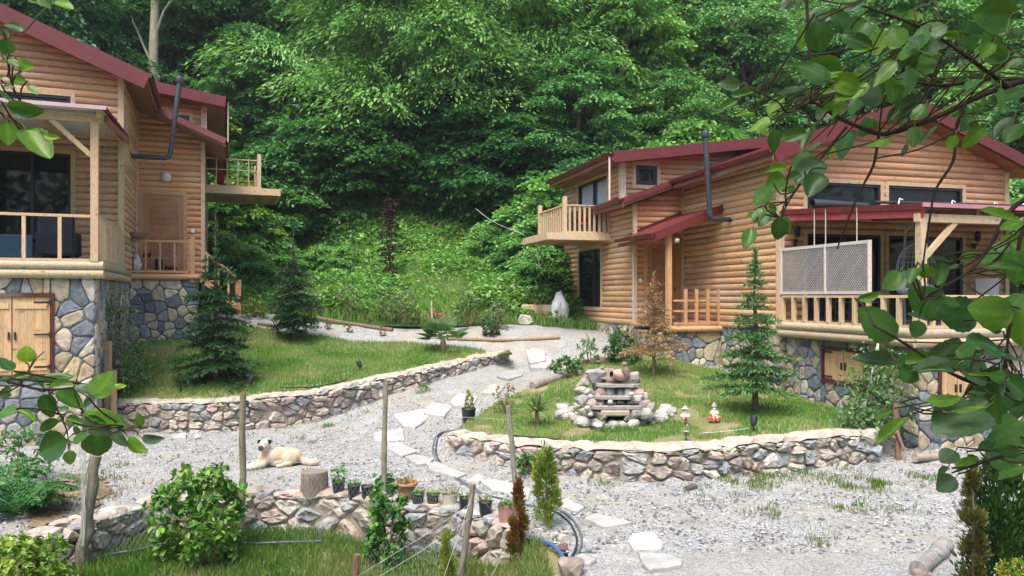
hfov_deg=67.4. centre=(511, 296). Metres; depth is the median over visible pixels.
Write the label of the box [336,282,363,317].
rose bush
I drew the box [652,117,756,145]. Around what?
hazel shrub
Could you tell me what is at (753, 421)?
garden spotlight
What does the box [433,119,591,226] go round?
hazel shrub
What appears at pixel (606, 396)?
rock fountain
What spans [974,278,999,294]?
garden chair
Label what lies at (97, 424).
alder tree
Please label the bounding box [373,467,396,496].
flower pot
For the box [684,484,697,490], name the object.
stone
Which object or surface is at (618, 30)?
forest tree
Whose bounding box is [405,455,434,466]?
stepping stone
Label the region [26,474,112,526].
soil bed
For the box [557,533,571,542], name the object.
boulder
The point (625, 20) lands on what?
forest tree
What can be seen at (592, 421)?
pebble
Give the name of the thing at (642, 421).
pebble
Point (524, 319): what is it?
boulder
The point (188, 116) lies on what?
window
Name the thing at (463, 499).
flower pot
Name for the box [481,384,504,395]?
stepping stone
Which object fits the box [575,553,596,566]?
stepping stone
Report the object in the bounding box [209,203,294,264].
hazel shrub
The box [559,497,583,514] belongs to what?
stepping stone
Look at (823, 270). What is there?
lattice screen
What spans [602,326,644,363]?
rhododendron bush
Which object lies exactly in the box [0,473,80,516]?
fern
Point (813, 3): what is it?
forest tree
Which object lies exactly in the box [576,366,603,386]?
driftwood
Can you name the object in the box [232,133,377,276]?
tree
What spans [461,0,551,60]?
forest tree
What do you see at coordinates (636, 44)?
forest tree
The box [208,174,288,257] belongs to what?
young tree
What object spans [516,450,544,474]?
weed clump
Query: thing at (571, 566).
boulder
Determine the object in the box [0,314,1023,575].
gravel yard
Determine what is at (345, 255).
hazel shrub
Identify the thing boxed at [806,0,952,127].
forest tree
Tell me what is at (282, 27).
forest tree
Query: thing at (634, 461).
retaining wall
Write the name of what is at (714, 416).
garden figurine
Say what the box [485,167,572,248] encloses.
hazel shrub
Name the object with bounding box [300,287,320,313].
rose bush
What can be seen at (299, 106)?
street lamp
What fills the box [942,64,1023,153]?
forest tree
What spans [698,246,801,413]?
spruce tree
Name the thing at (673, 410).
pebble
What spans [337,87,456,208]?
hazel shrub
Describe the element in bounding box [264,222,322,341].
fir tree
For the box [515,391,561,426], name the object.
yucca
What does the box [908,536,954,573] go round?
edging log
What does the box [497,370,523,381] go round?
stepping stone
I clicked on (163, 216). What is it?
door
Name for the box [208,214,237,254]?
hazel shrub
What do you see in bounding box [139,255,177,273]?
shoe rack
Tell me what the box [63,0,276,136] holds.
forest tree
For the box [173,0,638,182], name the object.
walnut tree
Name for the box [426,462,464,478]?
stepping stone
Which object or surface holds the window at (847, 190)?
in the wooden house at (641, 210)
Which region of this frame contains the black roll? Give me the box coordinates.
[810,199,868,207]
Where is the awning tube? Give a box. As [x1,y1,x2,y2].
[874,198,1023,205]
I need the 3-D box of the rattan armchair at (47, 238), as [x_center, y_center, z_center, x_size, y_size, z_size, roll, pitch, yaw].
[-8.732,-1.090,14.809,0.680,0.880,0.615,0,0,-21]
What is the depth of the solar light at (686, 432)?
11.99 m
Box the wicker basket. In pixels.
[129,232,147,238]
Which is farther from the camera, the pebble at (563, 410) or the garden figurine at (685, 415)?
the pebble at (563, 410)
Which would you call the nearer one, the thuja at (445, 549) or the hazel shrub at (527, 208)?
the thuja at (445, 549)
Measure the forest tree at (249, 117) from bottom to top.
8.416 m
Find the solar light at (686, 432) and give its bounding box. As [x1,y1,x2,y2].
[682,430,689,440]
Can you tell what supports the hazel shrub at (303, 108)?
on the hillside
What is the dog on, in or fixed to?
on the gravel yard at (764, 560)
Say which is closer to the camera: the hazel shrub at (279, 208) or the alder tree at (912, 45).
the alder tree at (912, 45)
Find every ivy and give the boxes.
[105,278,160,400]
[112,314,169,391]
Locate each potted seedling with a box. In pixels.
[323,318,331,329]
[342,322,352,332]
[379,325,385,335]
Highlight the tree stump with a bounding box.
[300,469,328,499]
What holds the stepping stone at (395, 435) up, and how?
on the gravel yard at (764, 560)
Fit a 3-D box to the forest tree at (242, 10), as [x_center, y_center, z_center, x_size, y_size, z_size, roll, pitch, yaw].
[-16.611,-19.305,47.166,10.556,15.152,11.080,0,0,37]
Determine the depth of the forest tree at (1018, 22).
35.31 m
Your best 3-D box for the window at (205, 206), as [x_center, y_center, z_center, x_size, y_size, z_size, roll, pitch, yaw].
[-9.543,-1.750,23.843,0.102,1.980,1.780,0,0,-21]
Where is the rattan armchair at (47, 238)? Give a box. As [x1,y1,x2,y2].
[36,216,81,258]
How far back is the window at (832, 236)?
17.45 m
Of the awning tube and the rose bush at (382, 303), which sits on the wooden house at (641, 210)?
the awning tube
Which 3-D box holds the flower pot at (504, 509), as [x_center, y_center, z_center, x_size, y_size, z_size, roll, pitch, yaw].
[-0.059,2.598,9.208,0.248,0.305,0.273,0,0,9]
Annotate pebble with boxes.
[554,412,564,419]
[555,409,568,412]
[557,404,567,408]
[561,413,569,418]
[564,407,574,412]
[571,415,581,421]
[576,417,589,426]
[589,417,595,426]
[592,422,602,427]
[594,418,606,427]
[608,420,617,427]
[616,419,626,425]
[627,419,639,427]
[639,419,645,424]
[652,414,665,422]
[658,408,667,412]
[660,404,671,408]
[668,407,676,413]
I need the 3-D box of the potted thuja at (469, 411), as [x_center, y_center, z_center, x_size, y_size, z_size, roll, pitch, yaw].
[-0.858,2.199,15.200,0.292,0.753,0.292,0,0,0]
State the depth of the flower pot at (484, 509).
9.54 m
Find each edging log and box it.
[257,322,288,327]
[317,316,392,331]
[446,336,560,341]
[529,368,581,388]
[581,358,610,363]
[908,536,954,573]
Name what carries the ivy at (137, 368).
attached to the wooden house at (129, 135)
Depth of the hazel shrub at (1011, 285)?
24.79 m
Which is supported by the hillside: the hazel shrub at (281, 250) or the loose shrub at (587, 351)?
the hazel shrub at (281, 250)
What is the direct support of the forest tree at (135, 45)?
on the hillside
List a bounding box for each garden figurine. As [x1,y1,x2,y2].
[680,406,689,425]
[707,402,720,422]
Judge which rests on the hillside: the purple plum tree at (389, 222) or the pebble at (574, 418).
the purple plum tree at (389, 222)
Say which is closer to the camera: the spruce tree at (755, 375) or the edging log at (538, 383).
the spruce tree at (755, 375)
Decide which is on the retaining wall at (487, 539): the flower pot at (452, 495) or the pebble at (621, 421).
the flower pot at (452, 495)
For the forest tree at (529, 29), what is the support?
on the hillside
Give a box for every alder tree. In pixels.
[0,0,163,464]
[716,0,1023,492]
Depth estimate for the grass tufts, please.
11.25 m
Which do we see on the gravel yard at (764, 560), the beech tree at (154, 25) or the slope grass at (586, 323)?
the slope grass at (586, 323)
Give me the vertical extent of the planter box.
0.542 m
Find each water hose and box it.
[89,540,320,561]
[280,377,348,387]
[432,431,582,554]
[435,430,577,556]
[465,432,594,442]
[520,538,564,556]
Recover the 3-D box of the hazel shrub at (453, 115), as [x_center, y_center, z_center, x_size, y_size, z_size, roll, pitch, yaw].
[-2.965,-6.511,34.457,7.974,6.222,6.306,0,0,36]
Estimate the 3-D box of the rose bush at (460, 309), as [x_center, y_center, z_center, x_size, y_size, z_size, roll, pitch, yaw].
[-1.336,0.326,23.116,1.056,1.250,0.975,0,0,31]
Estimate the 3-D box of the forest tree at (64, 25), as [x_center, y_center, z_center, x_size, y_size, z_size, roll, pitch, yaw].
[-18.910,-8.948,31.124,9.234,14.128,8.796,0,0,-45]
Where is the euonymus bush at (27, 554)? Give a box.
[0,530,78,575]
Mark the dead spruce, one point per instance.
(655, 343)
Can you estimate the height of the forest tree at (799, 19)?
8.932 m
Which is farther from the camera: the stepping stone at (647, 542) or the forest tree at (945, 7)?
the forest tree at (945, 7)
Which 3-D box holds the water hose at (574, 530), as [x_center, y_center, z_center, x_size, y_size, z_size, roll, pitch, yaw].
[-0.367,2.678,11.412,0.868,0.174,7.370,0,0,-17]
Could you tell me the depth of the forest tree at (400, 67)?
49.64 m
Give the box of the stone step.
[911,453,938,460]
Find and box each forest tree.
[0,0,61,25]
[0,0,171,83]
[34,0,175,63]
[50,0,175,82]
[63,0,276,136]
[133,0,300,137]
[140,6,233,78]
[176,2,303,68]
[186,21,321,162]
[209,0,364,123]
[333,0,423,85]
[352,0,477,76]
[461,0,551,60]
[466,0,619,114]
[506,0,685,139]
[507,45,650,186]
[545,0,701,145]
[568,0,721,130]
[594,66,749,148]
[618,0,796,141]
[660,0,824,140]
[684,1,787,98]
[691,0,842,93]
[718,4,883,137]
[755,5,891,129]
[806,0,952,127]
[848,0,1008,126]
[918,0,1023,137]
[925,0,978,116]
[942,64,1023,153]
[977,72,1023,151]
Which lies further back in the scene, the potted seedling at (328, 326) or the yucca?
the potted seedling at (328, 326)
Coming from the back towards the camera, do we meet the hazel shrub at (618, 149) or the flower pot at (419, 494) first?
the hazel shrub at (618, 149)
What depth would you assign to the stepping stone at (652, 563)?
7.80 m
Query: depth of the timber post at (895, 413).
12.91 m
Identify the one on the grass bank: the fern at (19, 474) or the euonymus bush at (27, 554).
the euonymus bush at (27, 554)
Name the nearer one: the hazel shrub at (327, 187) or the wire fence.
the wire fence
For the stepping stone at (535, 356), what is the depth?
20.61 m
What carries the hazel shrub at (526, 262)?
on the hillside
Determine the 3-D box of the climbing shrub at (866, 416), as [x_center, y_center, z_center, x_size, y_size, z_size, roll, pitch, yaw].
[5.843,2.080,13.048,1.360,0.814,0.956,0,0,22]
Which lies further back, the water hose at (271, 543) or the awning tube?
the awning tube
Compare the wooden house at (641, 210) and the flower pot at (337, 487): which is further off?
the wooden house at (641, 210)
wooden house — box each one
[0,3,280,448]
[523,103,1023,450]
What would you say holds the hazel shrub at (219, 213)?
on the hillside
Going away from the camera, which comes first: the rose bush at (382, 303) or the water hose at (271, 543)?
the water hose at (271, 543)
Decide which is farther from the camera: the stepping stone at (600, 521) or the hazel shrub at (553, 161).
the hazel shrub at (553, 161)
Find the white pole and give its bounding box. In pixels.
[864,343,878,412]
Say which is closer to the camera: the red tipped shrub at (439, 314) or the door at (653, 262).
the door at (653, 262)
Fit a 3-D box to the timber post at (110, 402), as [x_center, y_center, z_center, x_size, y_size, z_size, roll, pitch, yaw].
[-8.029,2.037,15.296,0.365,2.278,0.124,0,0,15]
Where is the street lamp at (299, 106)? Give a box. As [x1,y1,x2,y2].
[292,104,301,118]
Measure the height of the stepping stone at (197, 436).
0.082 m
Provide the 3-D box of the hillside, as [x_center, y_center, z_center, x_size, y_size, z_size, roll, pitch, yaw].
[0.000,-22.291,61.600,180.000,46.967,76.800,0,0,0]
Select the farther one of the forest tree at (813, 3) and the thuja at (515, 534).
the forest tree at (813, 3)
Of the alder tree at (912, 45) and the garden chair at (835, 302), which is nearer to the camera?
the alder tree at (912, 45)
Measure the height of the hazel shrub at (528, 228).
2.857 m
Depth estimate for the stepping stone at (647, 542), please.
8.43 m
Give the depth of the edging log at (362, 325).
23.19 m
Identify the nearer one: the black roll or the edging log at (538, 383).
the black roll
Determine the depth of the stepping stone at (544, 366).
19.83 m
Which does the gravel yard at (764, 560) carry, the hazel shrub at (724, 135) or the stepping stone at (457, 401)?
the stepping stone at (457, 401)
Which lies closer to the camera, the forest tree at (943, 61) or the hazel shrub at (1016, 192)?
the hazel shrub at (1016, 192)
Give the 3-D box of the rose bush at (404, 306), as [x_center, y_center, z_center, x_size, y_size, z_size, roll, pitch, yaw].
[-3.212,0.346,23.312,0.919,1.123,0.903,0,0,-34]
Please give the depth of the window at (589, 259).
24.06 m
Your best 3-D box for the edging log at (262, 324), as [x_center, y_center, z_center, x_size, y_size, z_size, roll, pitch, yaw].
[-6.837,0.840,22.024,0.932,0.185,0.191,0,0,-7]
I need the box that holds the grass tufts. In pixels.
[42,382,937,548]
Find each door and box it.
[139,190,186,273]
[643,240,684,321]
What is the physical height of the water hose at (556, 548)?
0.597 m
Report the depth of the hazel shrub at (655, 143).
30.45 m
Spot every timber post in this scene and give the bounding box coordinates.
[103,341,116,435]
[892,403,900,459]
[895,431,904,450]
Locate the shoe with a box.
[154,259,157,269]
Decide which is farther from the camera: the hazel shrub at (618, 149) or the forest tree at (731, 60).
the forest tree at (731, 60)
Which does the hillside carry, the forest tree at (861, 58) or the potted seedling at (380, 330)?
the forest tree at (861, 58)
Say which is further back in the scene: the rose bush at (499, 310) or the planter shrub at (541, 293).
the planter shrub at (541, 293)
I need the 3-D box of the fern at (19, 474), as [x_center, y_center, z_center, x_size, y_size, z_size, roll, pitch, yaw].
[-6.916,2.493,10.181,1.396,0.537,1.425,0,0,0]
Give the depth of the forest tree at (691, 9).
36.01 m
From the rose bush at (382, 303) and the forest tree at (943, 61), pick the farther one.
the forest tree at (943, 61)
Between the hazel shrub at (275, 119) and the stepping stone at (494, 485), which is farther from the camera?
the hazel shrub at (275, 119)
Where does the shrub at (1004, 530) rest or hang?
on the gravel yard at (764, 560)
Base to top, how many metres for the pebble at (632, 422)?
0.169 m
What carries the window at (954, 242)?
in the wooden house at (641, 210)
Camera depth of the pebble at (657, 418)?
13.37 m
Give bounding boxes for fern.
[0,457,52,497]
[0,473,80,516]
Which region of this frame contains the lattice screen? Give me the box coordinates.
[780,208,871,293]
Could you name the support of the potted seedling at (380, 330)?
on the gravel yard at (764, 560)
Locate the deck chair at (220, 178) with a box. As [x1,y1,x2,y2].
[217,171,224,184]
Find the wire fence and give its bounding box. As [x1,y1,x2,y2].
[69,383,517,575]
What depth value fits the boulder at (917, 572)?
7.51 m
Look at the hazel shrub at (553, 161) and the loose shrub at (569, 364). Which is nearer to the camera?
the loose shrub at (569, 364)
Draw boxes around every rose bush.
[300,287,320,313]
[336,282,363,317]
[370,290,398,320]
[391,290,419,324]
[449,287,482,326]
[487,300,510,329]
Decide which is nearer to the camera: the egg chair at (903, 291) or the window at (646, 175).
the egg chair at (903, 291)
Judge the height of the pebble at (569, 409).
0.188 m
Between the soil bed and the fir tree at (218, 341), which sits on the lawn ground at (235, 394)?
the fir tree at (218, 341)
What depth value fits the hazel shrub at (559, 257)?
25.45 m
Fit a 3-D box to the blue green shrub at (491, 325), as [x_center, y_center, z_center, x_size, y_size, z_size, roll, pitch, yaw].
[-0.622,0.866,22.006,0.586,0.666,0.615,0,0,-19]
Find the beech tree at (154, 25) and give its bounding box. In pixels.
[88,0,224,85]
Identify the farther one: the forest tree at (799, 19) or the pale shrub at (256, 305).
the forest tree at (799, 19)
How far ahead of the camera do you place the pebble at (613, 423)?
13.02 m
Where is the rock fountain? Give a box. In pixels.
[573,368,655,431]
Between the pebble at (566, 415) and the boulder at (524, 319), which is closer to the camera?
the pebble at (566, 415)
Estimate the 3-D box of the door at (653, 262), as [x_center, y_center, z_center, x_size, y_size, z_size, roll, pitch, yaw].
[4.170,-0.410,21.036,1.220,2.240,0.140,0,0,-16]
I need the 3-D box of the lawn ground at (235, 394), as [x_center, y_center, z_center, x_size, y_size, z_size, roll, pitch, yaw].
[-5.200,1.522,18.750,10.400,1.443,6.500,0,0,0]
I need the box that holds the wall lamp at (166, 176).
[161,172,171,181]
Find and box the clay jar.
[609,369,625,380]
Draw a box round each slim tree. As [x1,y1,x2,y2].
[159,1,211,16]
[160,0,241,74]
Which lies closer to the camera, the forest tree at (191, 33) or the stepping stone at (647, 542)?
the stepping stone at (647, 542)
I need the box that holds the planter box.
[521,305,553,321]
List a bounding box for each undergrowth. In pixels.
[199,175,672,328]
[230,78,963,271]
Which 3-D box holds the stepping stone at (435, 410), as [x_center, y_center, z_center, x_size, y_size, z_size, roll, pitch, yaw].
[-1.605,2.508,16.770,0.613,0.211,1.403,0,0,0]
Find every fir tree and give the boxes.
[168,205,265,392]
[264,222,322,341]
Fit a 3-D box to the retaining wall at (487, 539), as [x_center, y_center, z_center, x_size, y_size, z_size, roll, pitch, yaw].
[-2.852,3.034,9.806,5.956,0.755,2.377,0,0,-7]
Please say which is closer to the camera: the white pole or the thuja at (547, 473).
the thuja at (547, 473)
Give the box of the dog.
[246,439,319,469]
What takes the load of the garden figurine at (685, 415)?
on the lawn ground at (694, 418)
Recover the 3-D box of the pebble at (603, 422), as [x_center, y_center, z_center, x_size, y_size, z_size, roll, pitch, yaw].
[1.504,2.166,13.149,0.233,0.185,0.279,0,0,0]
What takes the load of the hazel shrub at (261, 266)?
on the hillside
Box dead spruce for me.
[615,270,688,376]
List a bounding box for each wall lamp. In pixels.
[161,172,171,181]
[793,226,800,246]
[972,231,980,248]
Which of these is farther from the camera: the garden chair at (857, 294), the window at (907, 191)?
the window at (907, 191)
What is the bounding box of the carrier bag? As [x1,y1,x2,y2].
[132,254,141,272]
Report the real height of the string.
0.035 m
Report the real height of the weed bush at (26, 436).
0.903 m
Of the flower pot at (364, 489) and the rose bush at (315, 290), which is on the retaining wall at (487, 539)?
the flower pot at (364, 489)
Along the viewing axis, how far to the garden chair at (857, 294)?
15.22 m
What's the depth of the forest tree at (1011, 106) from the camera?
29.35 m
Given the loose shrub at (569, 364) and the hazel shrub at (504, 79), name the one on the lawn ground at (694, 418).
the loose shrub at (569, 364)
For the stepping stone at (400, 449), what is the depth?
13.40 m
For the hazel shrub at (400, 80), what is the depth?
35.69 m
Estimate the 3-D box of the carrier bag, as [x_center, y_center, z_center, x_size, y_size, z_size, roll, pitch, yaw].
[-9.648,-0.837,19.763,0.218,0.514,0.221,0,0,-30]
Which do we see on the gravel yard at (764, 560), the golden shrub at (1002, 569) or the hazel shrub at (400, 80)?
the golden shrub at (1002, 569)
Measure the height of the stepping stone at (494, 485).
0.083 m
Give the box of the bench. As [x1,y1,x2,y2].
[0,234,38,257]
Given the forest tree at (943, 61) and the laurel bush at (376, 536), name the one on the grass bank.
the laurel bush at (376, 536)
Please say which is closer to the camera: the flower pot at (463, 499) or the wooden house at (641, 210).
the flower pot at (463, 499)
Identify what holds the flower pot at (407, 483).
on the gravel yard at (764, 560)
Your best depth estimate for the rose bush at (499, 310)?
22.52 m
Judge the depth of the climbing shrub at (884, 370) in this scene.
13.25 m
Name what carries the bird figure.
on the rock fountain
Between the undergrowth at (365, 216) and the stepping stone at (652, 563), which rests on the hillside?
the undergrowth at (365, 216)
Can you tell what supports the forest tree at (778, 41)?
on the hillside
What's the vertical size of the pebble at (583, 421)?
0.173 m
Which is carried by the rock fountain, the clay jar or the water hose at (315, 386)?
the clay jar
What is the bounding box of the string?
[701,428,748,433]
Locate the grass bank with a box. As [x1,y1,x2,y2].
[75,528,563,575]
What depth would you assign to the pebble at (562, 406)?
14.63 m
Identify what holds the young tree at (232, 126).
on the hillside
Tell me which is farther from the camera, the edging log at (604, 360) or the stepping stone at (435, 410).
the edging log at (604, 360)
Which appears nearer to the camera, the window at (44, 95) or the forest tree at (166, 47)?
the window at (44, 95)
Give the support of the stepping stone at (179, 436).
on the gravel yard at (764, 560)
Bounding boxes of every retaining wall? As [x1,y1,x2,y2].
[3,484,528,575]
[117,350,508,432]
[445,426,881,481]
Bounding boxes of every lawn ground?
[117,325,511,406]
[457,350,880,454]
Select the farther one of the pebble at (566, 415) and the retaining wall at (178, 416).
the retaining wall at (178, 416)
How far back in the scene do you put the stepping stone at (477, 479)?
11.40 m
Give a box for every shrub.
[199,230,255,287]
[208,142,342,246]
[208,177,215,183]
[208,202,267,268]
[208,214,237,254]
[208,242,286,290]
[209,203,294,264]
[230,101,343,169]
[230,158,319,237]
[241,295,268,317]
[243,115,395,233]
[267,239,311,272]
[270,76,406,176]
[289,103,422,208]
[300,244,334,273]
[319,244,364,275]
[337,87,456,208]
[357,72,440,138]
[383,79,522,213]
[400,104,559,216]
[404,53,553,174]
[426,308,450,322]
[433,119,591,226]
[459,222,504,259]
[481,315,500,336]
[483,214,564,275]
[484,245,523,276]
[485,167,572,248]
[492,382,521,414]
[499,248,572,300]
[507,140,612,222]
[517,247,577,298]
[522,285,552,304]
[549,355,583,374]
[574,142,637,161]
[576,334,600,363]
[629,137,690,149]
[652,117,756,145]
[816,396,894,444]
[822,341,934,448]
[938,418,1023,575]
[994,557,1023,575]
[1009,178,1023,294]
[1009,229,1023,293]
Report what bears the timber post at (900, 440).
on the timber post at (895, 413)
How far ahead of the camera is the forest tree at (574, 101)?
32.10 m
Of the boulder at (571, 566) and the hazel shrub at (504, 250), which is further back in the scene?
the hazel shrub at (504, 250)
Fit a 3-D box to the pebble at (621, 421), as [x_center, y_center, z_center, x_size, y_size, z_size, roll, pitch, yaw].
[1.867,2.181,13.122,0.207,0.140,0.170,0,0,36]
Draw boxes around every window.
[0,87,75,103]
[0,146,75,258]
[168,111,192,122]
[205,206,206,269]
[577,171,608,231]
[577,244,602,310]
[632,161,660,188]
[803,178,883,221]
[803,229,883,321]
[884,181,965,224]
[884,232,965,320]
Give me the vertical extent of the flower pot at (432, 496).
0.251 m
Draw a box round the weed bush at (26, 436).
[0,424,59,479]
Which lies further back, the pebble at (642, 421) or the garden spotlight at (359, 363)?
the garden spotlight at (359, 363)
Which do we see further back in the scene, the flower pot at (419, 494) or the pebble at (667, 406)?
the pebble at (667, 406)
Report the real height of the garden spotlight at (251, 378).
0.339 m
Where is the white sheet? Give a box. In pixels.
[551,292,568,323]
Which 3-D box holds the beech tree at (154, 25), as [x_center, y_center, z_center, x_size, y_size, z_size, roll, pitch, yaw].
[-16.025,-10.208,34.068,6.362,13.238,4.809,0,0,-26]
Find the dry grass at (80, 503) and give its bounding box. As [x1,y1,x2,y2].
[14,469,156,530]
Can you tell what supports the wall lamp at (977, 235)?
attached to the wooden house at (641, 210)
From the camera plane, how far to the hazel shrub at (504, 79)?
34.12 m
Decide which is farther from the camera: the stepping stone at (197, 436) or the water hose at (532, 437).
the stepping stone at (197, 436)
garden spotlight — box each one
[248,375,254,384]
[356,360,361,370]
[750,416,757,431]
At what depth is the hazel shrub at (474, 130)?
32.07 m
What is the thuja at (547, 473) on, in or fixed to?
on the gravel yard at (764, 560)
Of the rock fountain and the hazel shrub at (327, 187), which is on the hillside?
the hazel shrub at (327, 187)
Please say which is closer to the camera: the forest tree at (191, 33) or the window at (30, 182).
the window at (30, 182)
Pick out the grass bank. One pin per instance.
(554, 555)
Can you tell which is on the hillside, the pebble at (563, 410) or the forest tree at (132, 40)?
the forest tree at (132, 40)
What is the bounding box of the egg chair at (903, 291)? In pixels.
[896,222,940,325]
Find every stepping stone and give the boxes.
[170,432,185,439]
[192,433,200,439]
[374,428,403,442]
[387,442,416,457]
[394,409,428,429]
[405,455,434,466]
[424,402,451,419]
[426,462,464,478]
[449,393,477,409]
[466,474,486,483]
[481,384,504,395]
[481,479,529,497]
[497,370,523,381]
[526,348,544,364]
[527,356,551,371]
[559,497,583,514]
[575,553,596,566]
[585,513,630,528]
[627,532,663,552]
[639,552,682,573]
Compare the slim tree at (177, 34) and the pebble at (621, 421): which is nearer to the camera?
the pebble at (621, 421)
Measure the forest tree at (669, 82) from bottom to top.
6.564 m
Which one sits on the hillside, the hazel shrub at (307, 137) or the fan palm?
the hazel shrub at (307, 137)
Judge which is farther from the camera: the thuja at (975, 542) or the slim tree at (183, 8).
the slim tree at (183, 8)
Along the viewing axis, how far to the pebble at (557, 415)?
13.91 m
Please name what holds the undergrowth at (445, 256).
on the hillside
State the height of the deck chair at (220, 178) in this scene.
0.620 m
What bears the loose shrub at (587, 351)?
on the lawn ground at (694, 418)
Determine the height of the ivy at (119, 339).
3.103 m
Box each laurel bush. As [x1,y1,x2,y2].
[138,461,249,567]
[359,479,412,567]
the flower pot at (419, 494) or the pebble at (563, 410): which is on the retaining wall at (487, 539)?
the flower pot at (419, 494)
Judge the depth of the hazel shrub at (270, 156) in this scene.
31.53 m
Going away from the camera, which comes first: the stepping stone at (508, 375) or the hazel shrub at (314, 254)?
the stepping stone at (508, 375)
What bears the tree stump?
on the gravel yard at (764, 560)
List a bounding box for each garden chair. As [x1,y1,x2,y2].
[824,281,851,322]
[849,280,879,322]
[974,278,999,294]
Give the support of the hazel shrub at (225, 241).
on the hillside
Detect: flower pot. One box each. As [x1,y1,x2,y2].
[330,463,347,493]
[345,479,361,499]
[361,481,373,499]
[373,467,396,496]
[394,472,419,499]
[410,487,425,503]
[425,488,440,503]
[439,483,459,505]
[459,490,468,509]
[476,492,493,516]
[496,497,514,522]
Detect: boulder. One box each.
[517,314,533,324]
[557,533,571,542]
[557,543,568,550]
[558,556,584,575]
[911,568,932,575]
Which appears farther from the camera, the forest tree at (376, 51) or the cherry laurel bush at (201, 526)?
the forest tree at (376, 51)
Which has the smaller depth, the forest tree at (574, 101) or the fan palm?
the fan palm
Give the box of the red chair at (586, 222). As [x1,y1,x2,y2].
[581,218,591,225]
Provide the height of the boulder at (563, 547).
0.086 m
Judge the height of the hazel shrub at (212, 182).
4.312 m
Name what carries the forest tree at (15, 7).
on the hillside
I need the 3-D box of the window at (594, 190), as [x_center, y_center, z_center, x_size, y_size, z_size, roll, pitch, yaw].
[2.724,-2.710,23.828,0.552,2.120,3.000,0,0,-16]
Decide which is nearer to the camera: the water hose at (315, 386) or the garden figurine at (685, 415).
the garden figurine at (685, 415)
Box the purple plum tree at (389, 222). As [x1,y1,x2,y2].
[376,197,403,275]
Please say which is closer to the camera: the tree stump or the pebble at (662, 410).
the tree stump
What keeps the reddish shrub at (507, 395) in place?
on the lawn ground at (694, 418)
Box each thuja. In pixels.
[436,527,461,575]
[461,389,475,422]
[504,475,530,559]
[529,440,563,528]
[953,468,994,575]
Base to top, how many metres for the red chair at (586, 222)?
0.790 m
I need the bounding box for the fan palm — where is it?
[416,314,467,350]
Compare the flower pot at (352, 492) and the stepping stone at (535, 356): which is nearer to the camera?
the flower pot at (352, 492)
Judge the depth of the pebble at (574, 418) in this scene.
13.41 m
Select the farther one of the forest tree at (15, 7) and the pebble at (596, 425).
the forest tree at (15, 7)
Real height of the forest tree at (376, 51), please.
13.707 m
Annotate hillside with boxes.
[12,54,677,328]
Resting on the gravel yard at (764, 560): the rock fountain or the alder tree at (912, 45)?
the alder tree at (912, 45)
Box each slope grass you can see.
[199,257,597,330]
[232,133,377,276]
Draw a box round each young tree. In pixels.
[203,89,242,161]
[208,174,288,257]
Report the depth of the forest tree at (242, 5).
38.30 m
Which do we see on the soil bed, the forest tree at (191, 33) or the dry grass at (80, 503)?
the dry grass at (80, 503)
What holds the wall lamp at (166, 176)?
attached to the wooden house at (129, 135)
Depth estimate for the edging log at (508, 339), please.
21.70 m
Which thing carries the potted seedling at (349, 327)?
on the gravel yard at (764, 560)
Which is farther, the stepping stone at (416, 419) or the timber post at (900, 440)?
the stepping stone at (416, 419)
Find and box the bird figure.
[621,362,629,380]

